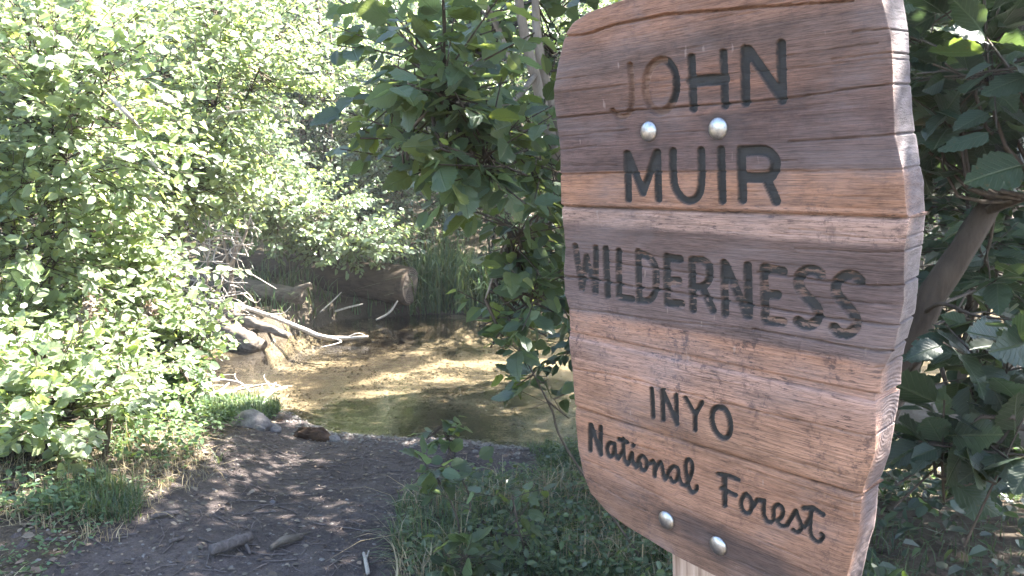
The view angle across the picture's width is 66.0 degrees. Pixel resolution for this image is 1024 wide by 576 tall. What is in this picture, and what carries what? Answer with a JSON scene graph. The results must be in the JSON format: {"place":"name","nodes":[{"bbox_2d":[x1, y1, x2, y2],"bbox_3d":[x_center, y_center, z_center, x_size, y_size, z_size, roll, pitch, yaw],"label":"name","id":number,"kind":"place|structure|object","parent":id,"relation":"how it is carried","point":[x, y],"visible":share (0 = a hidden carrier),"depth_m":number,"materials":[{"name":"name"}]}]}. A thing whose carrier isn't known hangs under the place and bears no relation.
{"place":"outdoors","nodes":[
{"label":"outdoors","id":0,"kind":"place"},
{"bbox_2d":[207,374,250,392],"bbox_3d":[-2.371,0.799,6.713,0.551,0.071,0.292,3,8,18],"label":"driftwood","id":1,"kind":"object","parent":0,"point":[229,380],"visible":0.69,"depth_m":6.79,"materials":[{"name":"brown wood"}]},
{"bbox_2d":[41,414,537,575],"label":"dirt path","id":2,"kind":"structure","parent":0,"point":[123,563],"depth_m":3.56,"materials":[{"name":"brown soil"}]},
{"bbox_2d":[0,420,246,575],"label":"dry grass","id":3,"kind":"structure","parent":2,"relation":"on","point":[109,468],"depth_m":3.69,"materials":[{"name":"plant"}]},
{"bbox_2d":[20,426,240,523],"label":"grass","id":4,"kind":"structure","parent":2,"relation":"on","point":[113,497],"depth_m":3.38,"materials":[{"name":"green plant"}]},
{"bbox_2d":[150,510,179,518],"bbox_3d":[-1.485,0.970,3.376,0.117,0.032,0.022,-7,10,-42],"label":"fallen stick","id":5,"kind":"object","parent":2,"relation":"on","point":[160,514],"visible":0.98,"depth_m":3.37,"materials":[{"name":"wood"}]},
{"bbox_2d":[168,535,184,543],"bbox_3d":[-1.347,1.008,3.169,0.018,0.023,0.067,5,9,32],"label":"fallen stick","id":6,"kind":"object","parent":2,"relation":"on","point":[175,539],"visible":1,"depth_m":3.16,"materials":[{"name":"grey wood"}]},
{"bbox_2d":[208,519,257,554],"bbox_3d":[-1.081,1.021,3.208,0.134,0.062,0.304,3,8,22],"label":"fallen stick","id":7,"kind":"object","parent":2,"relation":"on","point":[232,542],"visible":1,"depth_m":3.15,"materials":[{"name":"grey wood"}]},
{"bbox_2d":[254,425,265,431],"bbox_3d":[-1.663,0.916,5.165,0.095,0.053,0.070,0,8,0],"label":"rock","id":8,"kind":"object","parent":2,"relation":"on","point":[260,428],"visible":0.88,"depth_m":5.14,"materials":[{"name":"stone"}]},
{"bbox_2d":[268,423,281,432],"bbox_3d":[-1.610,0.945,5.298,0.125,0.072,0.090,0,8,0],"label":"rock","id":9,"kind":"object","parent":2,"relation":"on","point":[275,427],"visible":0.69,"depth_m":5.27,"materials":[{"name":"stone"}]},
{"bbox_2d":[269,531,310,549],"bbox_3d":[-0.913,1.039,3.283,0.055,0.052,0.225,5,9,33],"label":"wood chip","id":10,"kind":"object","parent":2,"relation":"on","point":[286,539],"visible":1,"depth_m":3.24,"materials":[{"name":"beige wood"}]},
{"bbox_2d":[2,418,581,574],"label":"pebbles","id":11,"kind":"object","parent":2,"relation":"on","point":[143,555],"visible":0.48,"depth_m":3.65,"materials":[{"name":"grey stone"}]},
{"bbox_2d":[293,426,330,441],"bbox_3d":[-1.341,0.987,5.298,0.302,0.117,0.154,0,8,0],"label":"rock","id":12,"kind":"object","parent":2,"relation":"on","point":[321,434],"visible":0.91,"depth_m":5.25,"materials":[{"name":"brown stone"}]},
{"bbox_2d":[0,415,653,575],"bbox_3d":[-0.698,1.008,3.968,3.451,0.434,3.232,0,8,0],"label":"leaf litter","id":13,"kind":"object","parent":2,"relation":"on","point":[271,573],"visible":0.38,"depth_m":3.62,"materials":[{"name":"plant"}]},
{"bbox_2d":[0,412,655,575],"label":"clods","id":14,"kind":"object","parent":2,"relation":"on","point":[22,542],"visible":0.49,"depth_m":3.63,"materials":[{"name":"brown soil"}]},
{"bbox_2d":[0,409,662,575],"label":"twig litter","id":15,"kind":"object","parent":2,"relation":"on","point":[319,481],"visible":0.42,"depth_m":3.82,"materials":[{"name":"brown wood"}]},
{"bbox_2d":[329,435,340,441],"bbox_3d":[-1.194,1.008,5.272,0.094,0.047,0.077,0,8,0],"label":"rock","id":16,"kind":"object","parent":2,"relation":"on","point":[334,438],"visible":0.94,"depth_m":5.25,"materials":[{"name":"stone"}]},
{"bbox_2d":[362,550,369,574],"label":"fallen stick","id":17,"kind":"object","parent":2,"relation":"on","point":[366,565],"visible":0.96,"depth_m":3.07,"materials":[{"name":"grey wood"}]},
{"bbox_2d":[191,316,575,443],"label":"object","id":18,"kind":"structure","parent":0,"point":[382,387],"depth_m":7.76,"materials":[{"name":"brown liquid"}]},
{"bbox_2d":[0,0,1023,575],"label":"ground","id":19,"kind":"structure","parent":0,"point":[304,314],"depth_m":3.85,"materials":[{"name":"soil"}]},
{"bbox_2d":[51,287,107,366],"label":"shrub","id":20,"kind":"object","parent":19,"relation":"on","point":[89,304],"visible":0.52,"depth_m":3.94,"materials":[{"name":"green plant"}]},
{"bbox_2d":[0,452,174,575],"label":"ground cover","id":21,"kind":"object","parent":19,"relation":"on","point":[38,537],"visible":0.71,"depth_m":3.12,"materials":[{"name":"green plant"}]},
{"bbox_2d":[0,254,199,477],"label":"shrub","id":22,"kind":"object","parent":19,"relation":"on","point":[42,400],"visible":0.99,"depth_m":3.81,"materials":[{"name":"green plant"}]},
{"bbox_2d":[0,0,238,328],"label":"shrub","id":23,"kind":"object","parent":19,"relation":"on","point":[29,90],"visible":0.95,"depth_m":4.16,"materials":[{"name":"green plant"}]},
{"bbox_2d":[107,94,140,128],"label":"dead branch","id":24,"kind":"object","parent":23,"relation":"attached to","point":[111,98],"visible":1,"depth_m":3.90,"materials":[{"name":"grey wood"}]},
{"bbox_2d":[2,167,251,413],"bbox_3d":[-2.488,0.012,5.051,1.590,1.647,1.428,0,8,0],"label":"shrub","id":25,"kind":"object","parent":19,"relation":"on","point":[143,284],"visible":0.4,"depth_m":4.93,"materials":[{"name":"green plant"}]},
{"bbox_2d":[102,297,161,419],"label":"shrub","id":26,"kind":"object","parent":19,"relation":"on","point":[149,309],"visible":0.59,"depth_m":4.45,"materials":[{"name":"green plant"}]},
{"bbox_2d":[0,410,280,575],"bbox_3d":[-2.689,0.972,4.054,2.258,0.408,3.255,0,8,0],"label":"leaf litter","id":27,"kind":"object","parent":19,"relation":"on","point":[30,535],"visible":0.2,"depth_m":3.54,"materials":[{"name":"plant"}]},
{"bbox_2d":[0,387,284,524],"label":"ground cover","id":28,"kind":"object","parent":19,"relation":"on","point":[177,440],"visible":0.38,"depth_m":4.11,"materials":[{"name":"green plant"}]},
{"bbox_2d":[0,0,321,279],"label":"shrub","id":29,"kind":"object","parent":19,"relation":"on","point":[284,164],"visible":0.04,"depth_m":8.56,"materials":[{"name":"green plant"}]},
{"bbox_2d":[125,330,236,424],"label":"shrub","id":30,"kind":"object","parent":19,"relation":"on","point":[183,385],"visible":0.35,"depth_m":5.03,"materials":[{"name":"green plant"}]},
{"bbox_2d":[166,294,267,352],"bbox_3d":[-3.361,0.347,8.669,1.660,0.629,0.295,4,9,26],"label":"fallen log","id":31,"kind":"object","parent":19,"relation":"on","point":[255,344],"visible":0.45,"depth_m":8.35,"materials":[{"name":"grey wood"}]},
{"bbox_2d":[69,0,366,292],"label":"shrub","id":32,"kind":"object","parent":19,"relation":"on","point":[261,49],"visible":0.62,"depth_m":5.89,"materials":[{"name":"green plant"}]},
{"bbox_2d":[148,159,165,175],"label":"dead branch","id":33,"kind":"object","parent":32,"relation":"attached to","point":[151,162],"visible":0.39,"depth_m":5.33,"materials":[{"name":"grey wood"}]},
{"bbox_2d":[198,109,261,128],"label":"dead branch","id":34,"kind":"object","parent":32,"relation":"attached to","point":[230,112],"visible":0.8,"depth_m":5.67,"materials":[{"name":"grey wood"}]},
{"bbox_2d":[162,387,290,420],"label":"grass","id":35,"kind":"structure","parent":19,"relation":"on","point":[265,409],"depth_m":5.72,"materials":[{"name":"plant"}]},
{"bbox_2d":[182,180,275,319],"bbox_3d":[-3.051,-0.400,8.536,1.149,1.726,0.625,0,8,0],"label":"dead shrub","id":36,"kind":"object","parent":19,"relation":"on","point":[231,292],"visible":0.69,"depth_m":8.54,"materials":[{"name":"grey wood"}]},
{"bbox_2d":[154,266,311,303],"bbox_3d":[-3.398,-0.073,9.584,2.271,0.455,0.251,3,8,20],"label":"fallen log","id":37,"kind":"object","parent":19,"relation":"on","point":[259,289],"visible":0.57,"depth_m":9.36,"materials":[{"name":"wood"}]},
{"bbox_2d":[210,306,289,338],"bbox_3d":[-2.837,0.361,8.527,1.032,0.314,0.138,3,8,23],"label":"fallen log","id":38,"kind":"object","parent":19,"relation":"on","point":[251,322],"visible":0.77,"depth_m":8.45,"materials":[{"name":"grey wood"}]},
{"bbox_2d":[231,409,271,430],"bbox_3d":[-1.736,0.883,5.216,0.274,0.161,0.222,0,8,0],"label":"boulder","id":39,"kind":"object","parent":19,"relation":"on","point":[252,418],"visible":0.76,"depth_m":5.17,"materials":[{"name":"stone"}]},
{"bbox_2d":[185,152,430,279],"bbox_3d":[-2.573,-0.832,9.730,2.716,1.655,2.419,2,8,14],"label":"shrub","id":40,"kind":"object","parent":19,"relation":"on","point":[308,232],"visible":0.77,"depth_m":9.58,"materials":[{"name":"green plant"}]},
{"bbox_2d":[54,237,563,331],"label":"grass","id":41,"kind":"structure","parent":19,"relation":"on","point":[268,276],"depth_m":10.07,"materials":[{"name":"green plant"}]},
{"bbox_2d":[255,0,367,256],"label":"tree","id":42,"kind":"object","parent":19,"relation":"on","point":[326,138],"visible":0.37,"depth_m":10.73,"materials":[{"name":"green plant"}]},
{"bbox_2d":[211,248,417,305],"bbox_3d":[-2.645,-0.167,10.593,2.849,0.687,0.580,2,8,16],"label":"fallen log","id":43,"kind":"object","parent":19,"relation":"on","point":[390,284],"visible":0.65,"depth_m":10.22,"materials":[{"name":"wood"}]},
{"bbox_2d":[320,292,341,311],"bbox_3d":[-2.227,0.173,9.708,0.025,0.196,0.443,3,8,24],"label":"fallen stick","id":44,"kind":"object","parent":19,"relation":"on","point":[331,302],"visible":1,"depth_m":9.70,"materials":[{"name":"grey wood"}]},
{"bbox_2d":[267,142,426,260],"bbox_3d":[-2.411,-1.114,11.108,2.560,1.867,1.617,0,8,0],"label":"shrub","id":45,"kind":"object","parent":19,"relation":"on","point":[367,189],"visible":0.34,"depth_m":10.97,"materials":[{"name":"green plant"}]},
{"bbox_2d":[263,13,431,257],"bbox_3d":[-2.344,-2.391,12.391,3.185,4.001,2.000,0,8,0],"label":"shrub","id":46,"kind":"object","parent":19,"relation":"on","point":[367,43],"visible":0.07,"depth_m":12.15,"materials":[{"name":"green plant"}]},
{"bbox_2d":[335,303,362,311],"bbox_3d":[-2.030,0.247,9.818,0.369,0.082,0.029,-5,9,-32],"label":"fallen stick","id":47,"kind":"object","parent":19,"relation":"on","point":[347,307],"visible":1,"depth_m":9.80,"materials":[{"name":"grey wood"}]},
{"bbox_2d":[290,36,461,265],"bbox_3d":[-1.718,-1.936,11.611,3.234,3.387,2.205,0,8,0],"label":"shrub","id":48,"kind":"object","parent":19,"relation":"on","point":[383,146],"visible":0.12,"depth_m":11.51,"materials":[{"name":"green plant"}]},
{"bbox_2d":[399,435,473,553],"bbox_3d":[-0.301,0.835,3.103,0.303,0.542,0.258,0,8,0],"label":"sapling","id":49,"kind":"object","parent":19,"relation":"on","point":[427,482],"visible":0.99,"depth_m":3.08,"materials":[{"name":"green plant"}]},
{"bbox_2d":[358,223,533,315],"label":"grass","id":50,"kind":"structure","parent":19,"relation":"on","point":[448,268],"depth_m":10.61,"materials":[{"name":"green plant"}]},
{"bbox_2d":[408,415,493,518],"bbox_3d":[-0.283,0.805,3.509,0.358,0.519,0.235,7,10,41],"label":"sapling","id":51,"kind":"object","parent":19,"relation":"on","point":[456,445],"visible":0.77,"depth_m":3.45,"materials":[{"name":"green plant"}]},
{"bbox_2d":[422,525,508,575],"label":"sapling","id":52,"kind":"object","parent":19,"relation":"on","point":[473,551],"visible":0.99,"depth_m":2.85,"materials":[{"name":"green plant"}]},
{"bbox_2d":[309,0,632,534],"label":"alder tree","id":53,"kind":"object","parent":19,"relation":"on","point":[445,95],"visible":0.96,"depth_m":2.23,"materials":[{"name":"green plant"}]},
{"bbox_2d":[410,0,564,253],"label":"shrub","id":54,"kind":"object","parent":19,"relation":"on","point":[491,245],"visible":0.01,"depth_m":12.41,"materials":[{"name":"green plant"}]},
{"bbox_2d":[325,455,672,575],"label":"dry grass","id":55,"kind":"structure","parent":19,"relation":"on","point":[400,562],"depth_m":3.37,"materials":[{"name":"plant"}]},
{"bbox_2d":[0,0,1023,250],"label":"thicket","id":56,"kind":"object","parent":19,"relation":"on","point":[356,18],"visible":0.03,"depth_m":14.31,"materials":[{"name":"green plant"}]},
{"bbox_2d":[466,473,557,572],"bbox_3d":[-0.026,0.918,3.003,0.327,0.375,0.263,-6,10,-36],"label":"sapling","id":57,"kind":"object","parent":19,"relation":"on","point":[511,542],"visible":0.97,"depth_m":3.00,"materials":[{"name":"green plant"}]},
{"bbox_2d":[398,433,672,575],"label":"ground cover","id":58,"kind":"object","parent":19,"relation":"on","point":[580,513],"visible":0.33,"depth_m":3.26,"materials":[{"name":"green plant"}]},
{"bbox_2d":[475,0,621,94],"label":"tree","id":59,"kind":"object","parent":19,"relation":"on","point":[530,89],"visible":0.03,"depth_m":11.11,"materials":[{"name":"green plant"}]},
{"bbox_2d":[476,302,646,566],"bbox_3d":[0.181,0.553,2.898,0.620,1.038,0.371,-4,8,-25],"label":"sapling","id":60,"kind":"object","parent":19,"relation":"on","point":[522,361],"visible":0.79,"depth_m":2.78,"materials":[{"name":"green plant"}]},
{"bbox_2d":[522,0,618,375],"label":"shrub","id":61,"kind":"object","parent":19,"relation":"on","point":[561,358],"visible":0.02,"depth_m":4.84,"materials":[{"name":"green plant"}]},
{"bbox_2d":[351,438,925,575],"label":"grass","id":62,"kind":"structure","parent":19,"relation":"on","point":[539,459],"depth_m":3.39,"materials":[{"name":"green plant"}]},
{"bbox_2d":[390,448,1020,575],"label":"leaf litter","id":63,"kind":"object","parent":19,"relation":"on","point":[1000,538],"visible":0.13,"depth_m":3.11,"materials":[{"name":"plant"}]},
{"bbox_2d":[554,0,926,575],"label":"wilderness sign","id":64,"kind":"object","parent":19,"relation":"on","point":[744,213],"visible":1,"depth_m":1.08,"materials":[{"name":"brown wood"}]},
{"bbox_2d":[910,9,965,382],"bbox_3d":[1.857,-0.551,4.530,1.757,3.424,1.431,0,8,0],"label":"shrub","id":65,"kind":"object","parent":19,"relation":"on","point":[956,217],"depth_m":4.28,"materials":[{"name":"green plant"}]},
{"bbox_2d":[920,26,964,269],"bbox_3d":[5.934,-2.505,11.813,5.480,4.869,2.401,0,8,0],"label":"shrub","id":66,"kind":"object","parent":19,"relation":"on","point":[921,261],"depth_m":12.29,"materials":[{"name":"green plant"}]},
{"bbox_2d":[862,437,1023,575],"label":"ground cover","id":67,"kind":"object","parent":19,"relation":"on","point":[922,508],"visible":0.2,"depth_m":2.96,"materials":[{"name":"green plant"}]},
{"bbox_2d":[862,463,1023,575],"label":"grass","id":68,"kind":"structure","parent":19,"relation":"on","point":[927,542],"depth_m":2.97,"materials":[{"name":"green plant"}]},
{"bbox_2d":[877,469,1023,575],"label":"ground cover","id":69,"kind":"object","parent":19,"relation":"on","point":[971,561],"visible":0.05,"depth_m":3.97,"materials":[{"name":"green plant"}]},
{"bbox_2d":[884,0,1023,546],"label":"alder tree","id":70,"kind":"object","parent":19,"relation":"on","point":[965,91],"visible":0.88,"depth_m":1.92,"materials":[{"name":"green plant"}]},
{"bbox_2d":[893,383,1023,447],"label":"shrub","id":71,"kind":"object","parent":19,"relation":"on","point":[918,415],"visible":0.08,"depth_m":3.55,"materials":[{"name":"green plant"}]},
{"bbox_2d":[911,10,1023,496],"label":"shrub","id":72,"kind":"object","parent":19,"relation":"on","point":[932,249],"visible":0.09,"depth_m":3.81,"materials":[{"name":"green plant"}]},
{"bbox_2d":[923,9,1023,448],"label":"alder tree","id":73,"kind":"object","parent":19,"relation":"on","point":[1014,210],"depth_m":5.57,"materials":[{"name":"green plant"}]},
{"bbox_2d":[190,306,1018,470],"bbox_3d":[0.007,-2.599,7.575,57.526,7.104,6.480,0,8,0],"label":"creek bed","id":74,"kind":"object","parent":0,"point":[402,361],"visible":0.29,"depth_m":7.91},
{"bbox_2d":[149,382,578,462],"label":"gravel","id":75,"kind":"structure","parent":74,"relation":"on","point":[488,442],"depth_m":5.37,"materials":[{"name":"grey gravel"}]},
{"bbox_2d":[211,374,282,392],"bbox_3d":[-2.236,0.819,6.544,0.636,0.103,0.224,-5,9,-33],"label":"driftwood","id":76,"kind":"object","parent":75,"relation":"on","point":[249,387],"visible":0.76,"depth_m":6.61,"materials":[{"name":"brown wood"}]},
{"bbox_2d":[256,382,284,396],"bbox_3d":[-1.976,0.835,6.457,0.228,0.064,0.592,1,8,10],"label":"driftwood","id":77,"kind":"object","parent":75,"relation":"on","point":[272,387],"visible":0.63,"depth_m":6.45,"materials":[{"name":"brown wood"}]},
{"bbox_2d":[267,383,287,396],"bbox_3d":[-1.901,0.835,6.385,0.212,0.094,0.495,0,8,0],"label":"driftwood","id":78,"kind":"object","parent":75,"relation":"on","point":[272,391],"visible":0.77,"depth_m":6.39,"materials":[{"name":"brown wood"}]},
{"bbox_2d":[233,309,998,357],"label":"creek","id":79,"kind":"structure","parent":74,"relation":"on","point":[562,322],"depth_m":9.87,"materials":[{"name":"liquid"}]},
{"bbox_2d":[198,298,367,347],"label":"fallen branch","id":80,"kind":"object","parent":79,"relation":"on","point":[299,327],"visible":0.91,"depth_m":8.64,"materials":[{"name":"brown wood"}]},
{"bbox_2d":[376,301,397,320],"bbox_3d":[-1.562,0.284,9.870,0.294,0.244,0.037,-3,8,-20],"label":"fallen stick","id":81,"kind":"object","parent":79,"relation":"on","point":[389,312],"visible":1,"depth_m":9.87,"materials":[{"name":"grey wood"}]}
]}

